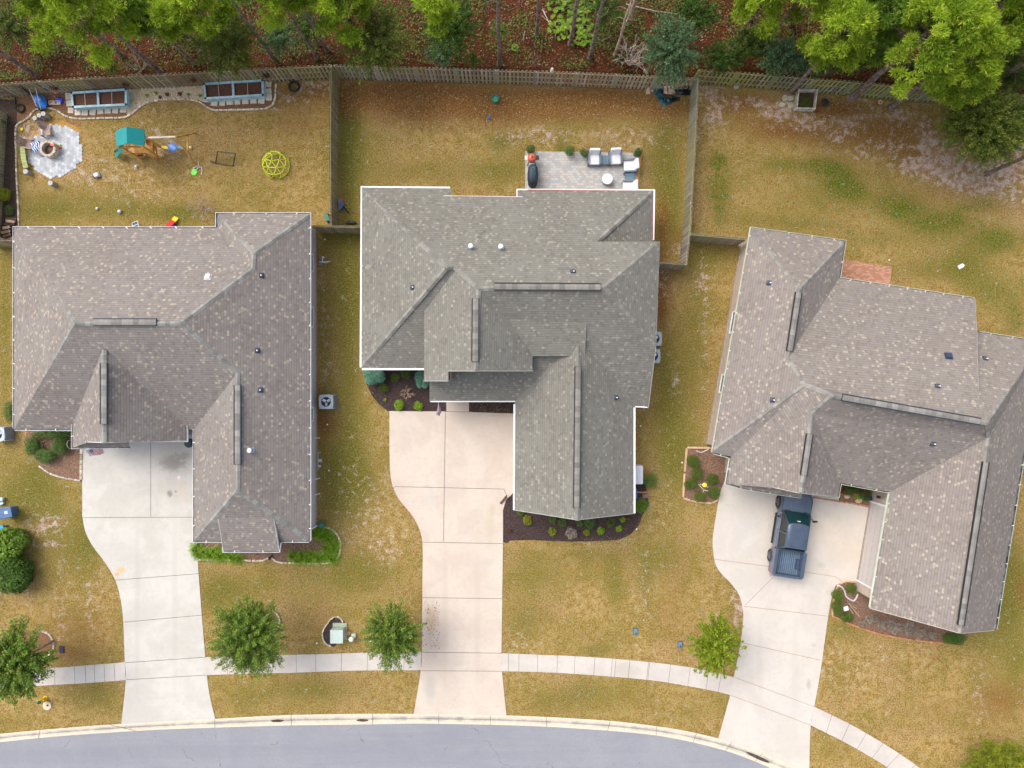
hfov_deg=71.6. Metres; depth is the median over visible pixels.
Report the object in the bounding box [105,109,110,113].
stepping stone
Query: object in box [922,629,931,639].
dry grass tuft
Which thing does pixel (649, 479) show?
shrub
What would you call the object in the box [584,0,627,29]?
understory shrub
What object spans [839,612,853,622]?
shrub
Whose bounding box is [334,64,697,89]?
fence
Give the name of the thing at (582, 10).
palmetto
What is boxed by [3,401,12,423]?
shrub
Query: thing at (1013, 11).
pine tree
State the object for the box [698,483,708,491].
garden ornament
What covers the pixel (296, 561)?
strap plant
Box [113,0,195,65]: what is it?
pine tree
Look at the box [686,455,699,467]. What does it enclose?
shrub
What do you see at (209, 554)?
strap plant
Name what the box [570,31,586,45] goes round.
palmetto
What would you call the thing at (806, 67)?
understory shrub
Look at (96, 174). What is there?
ride on toy
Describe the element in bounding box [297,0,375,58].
pine tree
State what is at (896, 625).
dry grass tuft
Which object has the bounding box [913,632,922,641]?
dry grass tuft
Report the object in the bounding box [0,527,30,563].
leafy shrub
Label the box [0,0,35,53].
broadleaf tree
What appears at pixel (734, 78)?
fence
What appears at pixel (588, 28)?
palmetto
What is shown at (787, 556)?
pickup truck
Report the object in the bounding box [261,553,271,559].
block
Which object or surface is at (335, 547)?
strap plant
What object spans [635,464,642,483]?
storage cabinet
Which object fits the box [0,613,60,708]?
street tree
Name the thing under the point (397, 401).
shrub
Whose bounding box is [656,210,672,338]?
fallen leaves
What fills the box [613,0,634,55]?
pine tree
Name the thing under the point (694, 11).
understory shrub
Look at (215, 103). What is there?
stepping stone
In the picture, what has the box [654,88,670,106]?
tarpaulin
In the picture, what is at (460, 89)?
fallen leaves
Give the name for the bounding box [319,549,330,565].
strap plant
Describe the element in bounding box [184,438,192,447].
rubbish bin
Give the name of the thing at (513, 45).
palmetto
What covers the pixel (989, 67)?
pine tree
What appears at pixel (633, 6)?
pine tree
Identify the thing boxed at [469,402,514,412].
mulch bed
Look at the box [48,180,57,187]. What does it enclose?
log stump
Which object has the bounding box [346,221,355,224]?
black sack
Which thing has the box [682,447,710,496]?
stone border
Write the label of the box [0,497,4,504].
pale box
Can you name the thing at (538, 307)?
house
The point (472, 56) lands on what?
understory shrub
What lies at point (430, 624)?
fallen leaves
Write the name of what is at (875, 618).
dry grass tuft
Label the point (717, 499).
stone border
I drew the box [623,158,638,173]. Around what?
patio chair
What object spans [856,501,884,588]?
garage door
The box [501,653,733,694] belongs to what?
pavement
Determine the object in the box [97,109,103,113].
stepping stone
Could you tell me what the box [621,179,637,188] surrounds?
patio chair
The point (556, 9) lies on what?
palmetto
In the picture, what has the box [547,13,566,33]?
palmetto
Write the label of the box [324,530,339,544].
strap plant
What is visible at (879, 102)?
tree stump
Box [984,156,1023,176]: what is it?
pine tree
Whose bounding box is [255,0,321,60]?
pine tree
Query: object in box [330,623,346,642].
utility cabinet
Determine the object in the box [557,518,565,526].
shrub
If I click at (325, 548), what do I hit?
strap plant
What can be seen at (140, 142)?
playset
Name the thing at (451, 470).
driveway
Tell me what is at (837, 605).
shrub
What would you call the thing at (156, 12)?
pine tree
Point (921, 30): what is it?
pine tree
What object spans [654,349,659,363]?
air conditioner
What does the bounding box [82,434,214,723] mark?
driveway
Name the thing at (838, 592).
shrub
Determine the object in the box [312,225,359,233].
fence
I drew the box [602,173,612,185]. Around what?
ottoman
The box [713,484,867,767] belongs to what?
driveway
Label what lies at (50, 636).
stone border
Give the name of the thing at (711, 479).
shrub
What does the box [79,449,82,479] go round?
stone border
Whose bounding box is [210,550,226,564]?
strap plant
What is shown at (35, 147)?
towel
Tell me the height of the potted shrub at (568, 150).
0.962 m
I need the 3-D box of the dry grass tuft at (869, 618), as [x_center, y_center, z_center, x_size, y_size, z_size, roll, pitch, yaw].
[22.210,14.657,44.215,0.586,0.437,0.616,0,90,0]
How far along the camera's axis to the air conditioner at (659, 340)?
43.56 m
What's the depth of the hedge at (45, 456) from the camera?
43.84 m
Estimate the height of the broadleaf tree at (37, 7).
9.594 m
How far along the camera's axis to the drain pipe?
44.28 m
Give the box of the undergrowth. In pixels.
[0,0,1021,87]
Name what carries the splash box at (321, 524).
on the ground at (924, 748)
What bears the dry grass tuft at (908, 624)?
on the mulch bed at (861, 605)
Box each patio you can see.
[28,124,82,178]
[525,151,639,188]
[841,260,891,284]
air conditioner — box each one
[0,426,14,441]
[319,394,336,408]
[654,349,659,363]
[656,331,661,346]
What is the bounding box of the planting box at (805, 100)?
[793,89,817,111]
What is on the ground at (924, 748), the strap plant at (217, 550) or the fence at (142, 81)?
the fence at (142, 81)
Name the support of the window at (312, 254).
in the house at (124, 336)
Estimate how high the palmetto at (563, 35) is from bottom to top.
0.478 m
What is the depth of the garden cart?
44.04 m
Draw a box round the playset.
[114,127,196,164]
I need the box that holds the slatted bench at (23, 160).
[20,146,27,169]
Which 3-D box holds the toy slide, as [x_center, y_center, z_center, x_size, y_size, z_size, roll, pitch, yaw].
[-21.091,-10.036,44.152,0.378,0.457,0.817,28,90,0]
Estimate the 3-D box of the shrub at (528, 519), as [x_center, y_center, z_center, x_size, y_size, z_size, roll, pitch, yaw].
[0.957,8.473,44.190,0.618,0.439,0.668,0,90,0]
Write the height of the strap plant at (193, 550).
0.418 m
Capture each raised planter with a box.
[70,88,130,109]
[203,79,265,101]
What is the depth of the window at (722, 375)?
43.44 m
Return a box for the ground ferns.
[0,0,1022,79]
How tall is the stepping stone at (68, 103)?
0.050 m
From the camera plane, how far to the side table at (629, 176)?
43.95 m
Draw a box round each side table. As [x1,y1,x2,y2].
[599,155,607,165]
[624,173,633,181]
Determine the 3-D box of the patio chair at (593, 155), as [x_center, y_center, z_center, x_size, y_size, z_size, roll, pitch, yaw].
[5.093,-13.998,43.911,0.810,0.979,0.883,0,90,0]
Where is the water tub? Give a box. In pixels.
[492,95,498,103]
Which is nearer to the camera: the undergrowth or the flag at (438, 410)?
the flag at (438, 410)
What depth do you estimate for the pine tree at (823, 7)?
36.97 m
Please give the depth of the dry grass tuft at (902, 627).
44.16 m
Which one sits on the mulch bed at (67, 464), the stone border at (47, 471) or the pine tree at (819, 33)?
the stone border at (47, 471)
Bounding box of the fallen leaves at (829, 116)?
[705,93,955,138]
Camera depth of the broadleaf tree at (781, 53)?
41.83 m
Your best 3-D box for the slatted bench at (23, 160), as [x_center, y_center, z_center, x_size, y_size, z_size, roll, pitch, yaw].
[-30.306,-14.145,44.230,0.355,0.340,1.540,-9,90,0]
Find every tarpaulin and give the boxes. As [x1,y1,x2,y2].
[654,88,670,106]
[667,96,679,102]
[675,85,690,94]
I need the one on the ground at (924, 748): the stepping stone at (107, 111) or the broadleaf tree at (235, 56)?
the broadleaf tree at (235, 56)
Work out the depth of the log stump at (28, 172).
44.05 m
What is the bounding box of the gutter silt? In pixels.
[271,719,769,762]
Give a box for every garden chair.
[15,137,34,148]
[36,121,53,137]
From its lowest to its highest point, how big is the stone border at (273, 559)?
0.098 m
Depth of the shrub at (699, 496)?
43.83 m
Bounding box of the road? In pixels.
[0,724,768,767]
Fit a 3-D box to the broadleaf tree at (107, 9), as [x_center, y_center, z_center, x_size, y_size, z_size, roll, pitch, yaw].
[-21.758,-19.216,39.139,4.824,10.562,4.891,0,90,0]
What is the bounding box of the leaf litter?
[0,0,1023,89]
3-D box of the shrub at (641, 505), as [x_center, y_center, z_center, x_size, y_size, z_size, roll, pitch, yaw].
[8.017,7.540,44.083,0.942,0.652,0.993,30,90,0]
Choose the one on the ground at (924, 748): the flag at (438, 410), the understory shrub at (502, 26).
the understory shrub at (502, 26)
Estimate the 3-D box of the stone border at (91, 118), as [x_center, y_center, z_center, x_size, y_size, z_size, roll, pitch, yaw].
[-23.903,-16.485,44.355,18.536,0.098,6.414,-26,90,0]
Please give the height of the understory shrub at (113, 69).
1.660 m
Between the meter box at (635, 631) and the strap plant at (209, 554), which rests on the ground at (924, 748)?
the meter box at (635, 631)
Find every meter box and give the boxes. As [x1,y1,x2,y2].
[59,646,63,652]
[633,628,637,634]
[678,641,682,647]
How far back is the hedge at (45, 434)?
43.87 m
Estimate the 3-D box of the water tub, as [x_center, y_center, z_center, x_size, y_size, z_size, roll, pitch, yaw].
[-1.031,-17.685,44.175,0.450,0.450,0.450,0,90,0]
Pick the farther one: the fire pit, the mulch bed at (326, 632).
the mulch bed at (326, 632)
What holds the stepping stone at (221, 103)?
on the mulch bed at (26, 101)
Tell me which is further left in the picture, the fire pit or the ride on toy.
the fire pit
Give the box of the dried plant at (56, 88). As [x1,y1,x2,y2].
[49,85,58,90]
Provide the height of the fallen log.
0.252 m
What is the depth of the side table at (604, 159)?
43.95 m
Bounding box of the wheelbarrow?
[29,88,46,111]
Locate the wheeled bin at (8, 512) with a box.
[0,506,17,518]
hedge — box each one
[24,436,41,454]
[30,431,70,437]
[34,447,56,463]
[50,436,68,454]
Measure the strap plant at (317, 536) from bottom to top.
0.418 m
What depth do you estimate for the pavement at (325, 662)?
44.37 m
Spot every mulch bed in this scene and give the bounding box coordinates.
[0,99,18,238]
[17,80,275,122]
[22,631,52,654]
[26,120,80,165]
[26,431,81,478]
[197,528,339,561]
[224,611,282,644]
[323,617,344,646]
[363,370,445,411]
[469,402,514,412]
[503,480,648,542]
[683,447,725,502]
[831,582,967,643]
[839,485,870,506]
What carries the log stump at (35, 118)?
on the ground at (924, 748)
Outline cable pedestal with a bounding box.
[349,633,355,641]
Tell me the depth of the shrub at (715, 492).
43.81 m
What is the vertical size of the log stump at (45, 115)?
0.566 m
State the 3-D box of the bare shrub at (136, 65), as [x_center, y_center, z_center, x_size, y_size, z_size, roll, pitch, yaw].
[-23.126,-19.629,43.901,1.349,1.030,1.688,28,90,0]
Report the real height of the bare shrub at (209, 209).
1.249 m
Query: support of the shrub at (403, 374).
on the mulch bed at (394, 393)
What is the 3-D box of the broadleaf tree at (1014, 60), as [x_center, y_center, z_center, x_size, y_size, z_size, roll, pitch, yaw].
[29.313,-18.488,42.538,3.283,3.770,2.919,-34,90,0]
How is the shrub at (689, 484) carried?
on the mulch bed at (710, 462)
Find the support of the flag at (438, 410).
attached to the house at (538, 307)
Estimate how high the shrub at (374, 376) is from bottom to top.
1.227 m
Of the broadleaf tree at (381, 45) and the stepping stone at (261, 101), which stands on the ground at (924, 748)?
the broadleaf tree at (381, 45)
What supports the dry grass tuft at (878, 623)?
on the mulch bed at (861, 605)
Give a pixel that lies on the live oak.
(993, 125)
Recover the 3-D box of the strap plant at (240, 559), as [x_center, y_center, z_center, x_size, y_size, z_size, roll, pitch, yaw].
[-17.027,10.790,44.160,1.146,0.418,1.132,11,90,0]
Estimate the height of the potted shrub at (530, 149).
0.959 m
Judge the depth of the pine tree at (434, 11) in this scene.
37.54 m
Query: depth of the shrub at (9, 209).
44.17 m
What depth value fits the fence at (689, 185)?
43.29 m
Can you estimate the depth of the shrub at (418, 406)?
44.15 m
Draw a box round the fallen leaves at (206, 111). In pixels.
[21,82,324,129]
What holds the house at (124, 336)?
on the ground at (924, 748)
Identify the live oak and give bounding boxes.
[935,82,1023,171]
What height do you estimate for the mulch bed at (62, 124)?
0.001 m
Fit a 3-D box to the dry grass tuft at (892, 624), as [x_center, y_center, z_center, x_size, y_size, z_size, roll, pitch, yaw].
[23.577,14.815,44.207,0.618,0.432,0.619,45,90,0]
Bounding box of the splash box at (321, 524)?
[312,522,325,528]
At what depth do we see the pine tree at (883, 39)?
37.28 m
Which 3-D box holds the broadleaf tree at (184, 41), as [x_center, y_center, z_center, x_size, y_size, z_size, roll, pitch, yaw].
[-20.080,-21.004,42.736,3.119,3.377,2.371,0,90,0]
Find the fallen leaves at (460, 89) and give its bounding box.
[340,80,689,134]
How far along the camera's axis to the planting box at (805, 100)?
44.22 m
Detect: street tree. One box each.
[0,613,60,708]
[204,594,289,681]
[358,597,427,673]
[685,607,746,678]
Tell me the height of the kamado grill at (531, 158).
1.084 m
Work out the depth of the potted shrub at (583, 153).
43.64 m
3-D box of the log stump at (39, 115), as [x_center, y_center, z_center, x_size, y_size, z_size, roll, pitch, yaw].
[-29.210,-16.591,44.132,0.285,0.536,0.290,0,90,0]
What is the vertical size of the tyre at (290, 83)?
0.241 m
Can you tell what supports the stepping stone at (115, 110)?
on the mulch bed at (26, 101)
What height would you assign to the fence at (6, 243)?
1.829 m
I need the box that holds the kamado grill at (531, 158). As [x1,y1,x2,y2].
[525,153,538,165]
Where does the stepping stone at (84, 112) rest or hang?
on the mulch bed at (26, 101)
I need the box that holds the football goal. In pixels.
[210,151,235,165]
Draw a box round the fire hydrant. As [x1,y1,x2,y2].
[37,696,47,704]
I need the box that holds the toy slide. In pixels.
[165,216,178,225]
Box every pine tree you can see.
[0,50,37,77]
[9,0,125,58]
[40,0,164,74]
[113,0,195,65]
[141,0,219,68]
[163,0,242,47]
[206,0,276,62]
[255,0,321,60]
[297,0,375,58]
[302,9,329,52]
[410,0,460,66]
[484,0,520,67]
[529,0,542,37]
[558,0,592,46]
[580,0,609,59]
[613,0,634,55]
[625,0,639,25]
[727,0,806,48]
[767,0,832,41]
[786,0,880,95]
[787,0,828,27]
[813,0,873,39]
[822,0,916,77]
[847,0,1000,102]
[881,22,932,49]
[887,4,1021,110]
[927,0,1023,56]
[982,33,1023,90]
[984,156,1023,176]
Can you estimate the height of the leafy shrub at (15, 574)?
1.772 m
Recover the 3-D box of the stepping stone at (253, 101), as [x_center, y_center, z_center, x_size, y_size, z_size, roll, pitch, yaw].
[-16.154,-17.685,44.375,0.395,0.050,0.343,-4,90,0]
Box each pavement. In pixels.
[2,662,125,688]
[205,652,420,674]
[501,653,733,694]
[811,707,918,767]
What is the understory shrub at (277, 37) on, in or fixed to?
on the ground at (924, 748)
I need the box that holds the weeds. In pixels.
[0,0,1021,84]
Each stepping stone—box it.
[65,93,70,99]
[66,100,71,106]
[68,107,73,112]
[75,109,80,114]
[82,110,87,115]
[89,109,95,114]
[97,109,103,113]
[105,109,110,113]
[112,108,118,113]
[120,108,126,112]
[211,101,217,105]
[219,101,224,105]
[250,99,256,103]
[258,98,264,103]
[266,88,271,93]
[266,94,271,100]
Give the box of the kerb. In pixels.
[0,714,797,767]
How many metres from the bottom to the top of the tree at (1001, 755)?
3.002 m
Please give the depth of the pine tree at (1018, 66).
39.92 m
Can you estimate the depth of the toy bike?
44.07 m
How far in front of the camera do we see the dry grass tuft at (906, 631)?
44.13 m
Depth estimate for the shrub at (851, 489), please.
43.99 m
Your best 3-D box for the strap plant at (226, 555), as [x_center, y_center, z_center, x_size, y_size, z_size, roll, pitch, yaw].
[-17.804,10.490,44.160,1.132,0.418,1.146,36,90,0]
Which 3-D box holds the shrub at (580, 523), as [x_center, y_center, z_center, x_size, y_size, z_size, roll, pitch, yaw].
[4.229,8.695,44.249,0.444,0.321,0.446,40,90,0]
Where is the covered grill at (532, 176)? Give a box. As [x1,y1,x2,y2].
[527,164,537,187]
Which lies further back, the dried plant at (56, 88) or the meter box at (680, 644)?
the meter box at (680, 644)
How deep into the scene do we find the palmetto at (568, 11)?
44.01 m
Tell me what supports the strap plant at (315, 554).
on the mulch bed at (312, 544)
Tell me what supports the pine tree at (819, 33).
on the ground at (924, 748)
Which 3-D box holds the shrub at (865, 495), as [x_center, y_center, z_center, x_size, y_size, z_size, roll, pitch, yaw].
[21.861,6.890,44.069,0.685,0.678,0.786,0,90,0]
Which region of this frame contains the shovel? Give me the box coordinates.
[45,86,63,103]
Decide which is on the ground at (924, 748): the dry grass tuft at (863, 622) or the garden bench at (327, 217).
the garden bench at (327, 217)
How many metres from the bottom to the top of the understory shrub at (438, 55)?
2.388 m
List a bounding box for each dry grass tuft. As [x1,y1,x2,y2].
[858,620,866,627]
[864,615,873,623]
[871,614,878,622]
[876,619,884,627]
[880,621,889,630]
[886,618,895,627]
[888,627,897,634]
[891,621,900,629]
[898,623,906,631]
[904,627,911,636]
[905,621,913,629]
[910,627,918,634]
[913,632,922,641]
[915,628,925,635]
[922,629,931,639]
[929,631,937,640]
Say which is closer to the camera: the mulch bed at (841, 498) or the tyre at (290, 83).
the tyre at (290, 83)
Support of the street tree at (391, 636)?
on the ground at (924, 748)
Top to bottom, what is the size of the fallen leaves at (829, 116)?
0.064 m
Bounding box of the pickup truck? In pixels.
[767,494,817,579]
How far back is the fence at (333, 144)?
43.30 m
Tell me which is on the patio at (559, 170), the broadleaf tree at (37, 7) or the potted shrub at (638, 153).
the potted shrub at (638, 153)
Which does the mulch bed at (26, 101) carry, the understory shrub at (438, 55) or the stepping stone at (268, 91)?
the stepping stone at (268, 91)
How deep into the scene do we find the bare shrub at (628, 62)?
43.54 m
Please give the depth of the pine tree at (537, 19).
42.37 m
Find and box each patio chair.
[587,148,600,166]
[608,147,622,166]
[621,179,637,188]
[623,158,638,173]
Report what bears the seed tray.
on the mulch bed at (26, 101)
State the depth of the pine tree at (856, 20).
36.35 m
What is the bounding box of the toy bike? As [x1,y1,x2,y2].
[319,256,329,263]
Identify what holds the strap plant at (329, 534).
on the mulch bed at (312, 544)
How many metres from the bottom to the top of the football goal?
0.754 m
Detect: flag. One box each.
[86,449,103,455]
[436,402,440,415]
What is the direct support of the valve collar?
on the ground at (924, 748)
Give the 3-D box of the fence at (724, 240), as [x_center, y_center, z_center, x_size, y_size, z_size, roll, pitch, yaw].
[12.373,-8.838,43.485,3.407,1.829,0.109,5,90,0]
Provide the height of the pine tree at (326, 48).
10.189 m
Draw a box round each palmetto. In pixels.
[511,43,518,51]
[546,0,563,12]
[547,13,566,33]
[556,25,570,40]
[561,0,580,15]
[566,9,585,29]
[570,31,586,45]
[575,17,593,35]
[578,29,593,44]
[579,0,595,13]
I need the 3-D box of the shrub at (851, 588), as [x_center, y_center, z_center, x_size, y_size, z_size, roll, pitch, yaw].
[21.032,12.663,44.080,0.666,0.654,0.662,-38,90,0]
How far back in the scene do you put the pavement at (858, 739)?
44.37 m
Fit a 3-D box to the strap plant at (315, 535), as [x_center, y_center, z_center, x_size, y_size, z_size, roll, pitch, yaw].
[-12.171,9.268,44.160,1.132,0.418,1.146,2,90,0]
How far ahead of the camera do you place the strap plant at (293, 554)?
44.18 m
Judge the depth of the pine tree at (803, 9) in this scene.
41.95 m
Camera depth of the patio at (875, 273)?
44.35 m
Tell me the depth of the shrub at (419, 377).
43.50 m
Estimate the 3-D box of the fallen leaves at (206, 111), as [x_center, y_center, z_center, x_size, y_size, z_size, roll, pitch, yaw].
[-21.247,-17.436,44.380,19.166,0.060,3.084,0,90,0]
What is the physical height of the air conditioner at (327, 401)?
0.848 m
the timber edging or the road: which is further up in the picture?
the timber edging
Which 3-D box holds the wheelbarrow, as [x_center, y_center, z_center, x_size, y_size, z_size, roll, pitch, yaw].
[-29.325,-17.612,43.889,0.768,1.022,1.234,-18,90,0]
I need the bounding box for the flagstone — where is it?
[787,95,793,100]
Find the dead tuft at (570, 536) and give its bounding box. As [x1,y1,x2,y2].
[565,526,577,539]
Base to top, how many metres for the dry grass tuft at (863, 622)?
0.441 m
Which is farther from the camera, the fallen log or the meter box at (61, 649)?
the meter box at (61, 649)
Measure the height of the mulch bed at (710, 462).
0.001 m
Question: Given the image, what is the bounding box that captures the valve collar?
[43,701,51,709]
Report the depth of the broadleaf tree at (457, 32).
40.59 m
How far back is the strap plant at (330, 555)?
44.19 m
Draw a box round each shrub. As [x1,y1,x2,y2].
[0,187,11,201]
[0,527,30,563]
[0,554,34,594]
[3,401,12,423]
[4,204,13,214]
[104,58,124,76]
[126,54,147,75]
[185,195,215,220]
[259,18,296,57]
[289,9,329,49]
[362,370,385,384]
[377,382,388,392]
[390,373,399,382]
[394,399,403,410]
[400,370,410,378]
[400,388,412,398]
[414,370,428,388]
[414,402,423,410]
[424,37,456,68]
[463,51,481,69]
[488,18,508,39]
[523,515,531,525]
[526,54,540,68]
[526,144,534,153]
[548,516,556,523]
[548,527,556,535]
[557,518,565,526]
[564,145,574,155]
[576,520,583,526]
[579,148,587,157]
[583,528,589,535]
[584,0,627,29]
[584,519,595,529]
[597,527,604,534]
[606,517,615,527]
[611,35,647,75]
[615,525,621,531]
[633,148,642,157]
[635,497,648,513]
[643,473,657,487]
[671,0,719,38]
[684,478,697,489]
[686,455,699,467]
[691,467,703,479]
[694,490,706,501]
[698,40,747,75]
[706,474,719,484]
[706,485,720,498]
[725,26,771,62]
[787,50,829,78]
[825,50,866,77]
[830,600,842,615]
[831,589,844,602]
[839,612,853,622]
[842,485,860,494]
[844,583,856,593]
[858,489,870,500]
[898,55,927,84]
[942,632,966,645]
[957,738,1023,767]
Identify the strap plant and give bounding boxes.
[188,542,201,557]
[190,543,205,551]
[191,545,205,560]
[196,546,210,561]
[203,544,216,563]
[209,544,221,560]
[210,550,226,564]
[214,548,226,563]
[220,549,232,560]
[227,553,243,565]
[231,553,246,565]
[285,548,301,564]
[291,550,304,566]
[296,547,309,563]
[302,550,316,564]
[306,547,319,563]
[312,524,327,536]
[312,526,320,540]
[312,528,327,543]
[314,549,327,566]
[318,538,331,554]
[319,525,333,539]
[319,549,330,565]
[322,547,336,560]
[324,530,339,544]
[324,534,337,549]
[327,542,343,556]
[327,552,343,567]
[329,535,345,551]
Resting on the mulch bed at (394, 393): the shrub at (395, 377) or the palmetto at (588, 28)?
the shrub at (395, 377)
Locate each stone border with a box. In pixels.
[14,84,276,225]
[37,630,54,656]
[38,465,80,480]
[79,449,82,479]
[198,526,341,564]
[322,616,342,646]
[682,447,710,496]
[683,495,719,503]
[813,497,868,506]
[831,581,855,615]
[832,616,942,643]
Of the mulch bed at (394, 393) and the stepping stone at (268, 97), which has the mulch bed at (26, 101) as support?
the stepping stone at (268, 97)
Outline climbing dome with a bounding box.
[262,150,290,178]
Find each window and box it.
[312,254,313,271]
[312,306,313,327]
[718,374,723,392]
[728,311,734,333]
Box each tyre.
[15,103,24,112]
[288,81,299,91]
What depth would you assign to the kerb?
44.38 m
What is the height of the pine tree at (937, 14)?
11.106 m
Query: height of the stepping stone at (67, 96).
0.050 m
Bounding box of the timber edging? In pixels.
[637,155,641,181]
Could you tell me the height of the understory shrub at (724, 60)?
3.054 m
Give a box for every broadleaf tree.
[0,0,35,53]
[150,29,196,47]
[184,2,264,85]
[335,0,417,85]
[421,0,482,62]
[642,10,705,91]
[754,33,806,79]
[869,22,906,45]
[995,47,1023,93]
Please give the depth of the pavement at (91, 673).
44.37 m
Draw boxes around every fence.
[0,64,338,98]
[0,110,6,233]
[0,239,12,247]
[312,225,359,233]
[329,66,338,227]
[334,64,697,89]
[659,262,685,269]
[679,79,698,269]
[689,233,745,245]
[691,69,1023,105]
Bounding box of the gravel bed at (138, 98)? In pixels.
[127,85,203,114]
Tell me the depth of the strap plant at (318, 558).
44.18 m
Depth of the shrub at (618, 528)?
44.22 m
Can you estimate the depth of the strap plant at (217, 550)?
44.20 m
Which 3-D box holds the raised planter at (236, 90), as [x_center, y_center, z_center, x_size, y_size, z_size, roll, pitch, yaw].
[-17.197,-18.195,44.134,3.755,0.532,1.030,-3,90,0]
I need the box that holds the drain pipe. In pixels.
[837,585,858,601]
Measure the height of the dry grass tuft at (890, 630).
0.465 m
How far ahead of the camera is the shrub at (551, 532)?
44.17 m
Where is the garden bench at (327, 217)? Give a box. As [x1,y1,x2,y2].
[324,213,329,222]
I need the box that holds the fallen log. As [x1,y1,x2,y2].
[626,3,676,13]
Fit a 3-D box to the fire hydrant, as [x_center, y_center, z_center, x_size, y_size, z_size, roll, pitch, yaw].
[-29.152,19.654,44.010,0.400,0.780,0.376,0,90,0]
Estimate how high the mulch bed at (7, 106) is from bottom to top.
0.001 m
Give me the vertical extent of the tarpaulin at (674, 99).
0.177 m
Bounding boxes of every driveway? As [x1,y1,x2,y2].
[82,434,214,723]
[389,402,512,714]
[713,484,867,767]
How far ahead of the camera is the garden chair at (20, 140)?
43.91 m
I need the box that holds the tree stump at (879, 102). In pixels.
[876,99,882,105]
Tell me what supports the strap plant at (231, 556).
on the mulch bed at (312, 544)
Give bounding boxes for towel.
[29,141,42,152]
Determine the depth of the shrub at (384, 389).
44.11 m
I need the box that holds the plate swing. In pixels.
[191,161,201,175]
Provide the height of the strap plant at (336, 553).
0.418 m
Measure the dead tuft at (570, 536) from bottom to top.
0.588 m
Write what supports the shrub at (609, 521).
on the mulch bed at (538, 527)
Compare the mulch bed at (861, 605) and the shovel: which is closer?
the shovel
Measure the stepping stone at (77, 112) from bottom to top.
0.050 m
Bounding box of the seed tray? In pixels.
[48,101,61,104]
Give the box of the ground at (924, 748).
[0,0,1023,767]
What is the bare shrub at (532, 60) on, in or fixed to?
on the ground at (924, 748)
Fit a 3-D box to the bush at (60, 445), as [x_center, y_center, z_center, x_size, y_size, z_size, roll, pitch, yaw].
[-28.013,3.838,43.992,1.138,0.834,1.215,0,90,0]
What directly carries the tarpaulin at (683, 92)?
on the ground at (924, 748)
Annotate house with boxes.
[12,212,316,552]
[360,186,659,520]
[706,227,1023,633]
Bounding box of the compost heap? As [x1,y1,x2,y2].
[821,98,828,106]
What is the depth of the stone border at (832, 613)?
44.31 m
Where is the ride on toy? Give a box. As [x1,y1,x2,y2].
[93,172,99,177]
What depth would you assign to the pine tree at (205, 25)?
37.67 m
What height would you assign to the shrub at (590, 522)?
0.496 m
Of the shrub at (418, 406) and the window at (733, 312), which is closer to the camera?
the window at (733, 312)
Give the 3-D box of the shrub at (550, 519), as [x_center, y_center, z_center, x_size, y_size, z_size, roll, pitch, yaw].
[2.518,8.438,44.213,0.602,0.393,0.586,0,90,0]
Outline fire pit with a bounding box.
[39,140,59,158]
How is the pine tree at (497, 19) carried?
on the ground at (924, 748)
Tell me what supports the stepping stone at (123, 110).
on the mulch bed at (26, 101)
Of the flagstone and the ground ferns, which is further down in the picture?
the flagstone
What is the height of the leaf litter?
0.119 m
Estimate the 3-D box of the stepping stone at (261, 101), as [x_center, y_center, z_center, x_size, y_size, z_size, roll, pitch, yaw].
[-15.654,-17.685,44.375,0.409,0.050,0.344,5,90,0]
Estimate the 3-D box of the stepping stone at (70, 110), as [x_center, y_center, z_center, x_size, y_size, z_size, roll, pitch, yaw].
[-27.559,-17.091,44.375,0.361,0.050,0.356,4,90,0]
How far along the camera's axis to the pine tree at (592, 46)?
41.05 m
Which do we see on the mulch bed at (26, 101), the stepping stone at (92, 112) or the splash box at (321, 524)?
the stepping stone at (92, 112)
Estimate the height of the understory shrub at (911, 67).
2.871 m
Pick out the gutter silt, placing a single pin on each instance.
(749, 753)
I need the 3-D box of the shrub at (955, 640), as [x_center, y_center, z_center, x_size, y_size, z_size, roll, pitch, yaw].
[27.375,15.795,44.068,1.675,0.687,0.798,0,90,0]
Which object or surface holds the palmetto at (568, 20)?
on the ground at (924, 748)
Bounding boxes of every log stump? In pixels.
[23,169,32,175]
[32,116,41,121]
[37,113,46,120]
[41,111,50,118]
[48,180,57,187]
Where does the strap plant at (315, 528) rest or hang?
on the mulch bed at (312, 544)
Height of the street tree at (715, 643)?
4.179 m
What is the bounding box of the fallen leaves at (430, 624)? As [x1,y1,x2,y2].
[422,602,439,649]
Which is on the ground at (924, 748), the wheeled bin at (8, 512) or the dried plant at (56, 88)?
the wheeled bin at (8, 512)
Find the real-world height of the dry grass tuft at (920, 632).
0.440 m
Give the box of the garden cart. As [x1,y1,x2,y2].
[339,193,348,212]
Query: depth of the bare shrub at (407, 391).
44.12 m
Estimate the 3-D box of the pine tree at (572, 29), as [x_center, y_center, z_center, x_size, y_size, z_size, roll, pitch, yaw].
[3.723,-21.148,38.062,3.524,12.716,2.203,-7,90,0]
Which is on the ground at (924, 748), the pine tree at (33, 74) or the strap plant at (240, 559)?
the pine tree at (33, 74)
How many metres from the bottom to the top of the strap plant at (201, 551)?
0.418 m
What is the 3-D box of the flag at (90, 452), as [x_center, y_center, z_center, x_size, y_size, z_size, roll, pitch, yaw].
[-24.995,3.989,42.528,0.734,1.276,0.954,15,90,0]
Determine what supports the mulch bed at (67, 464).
on the ground at (924, 748)

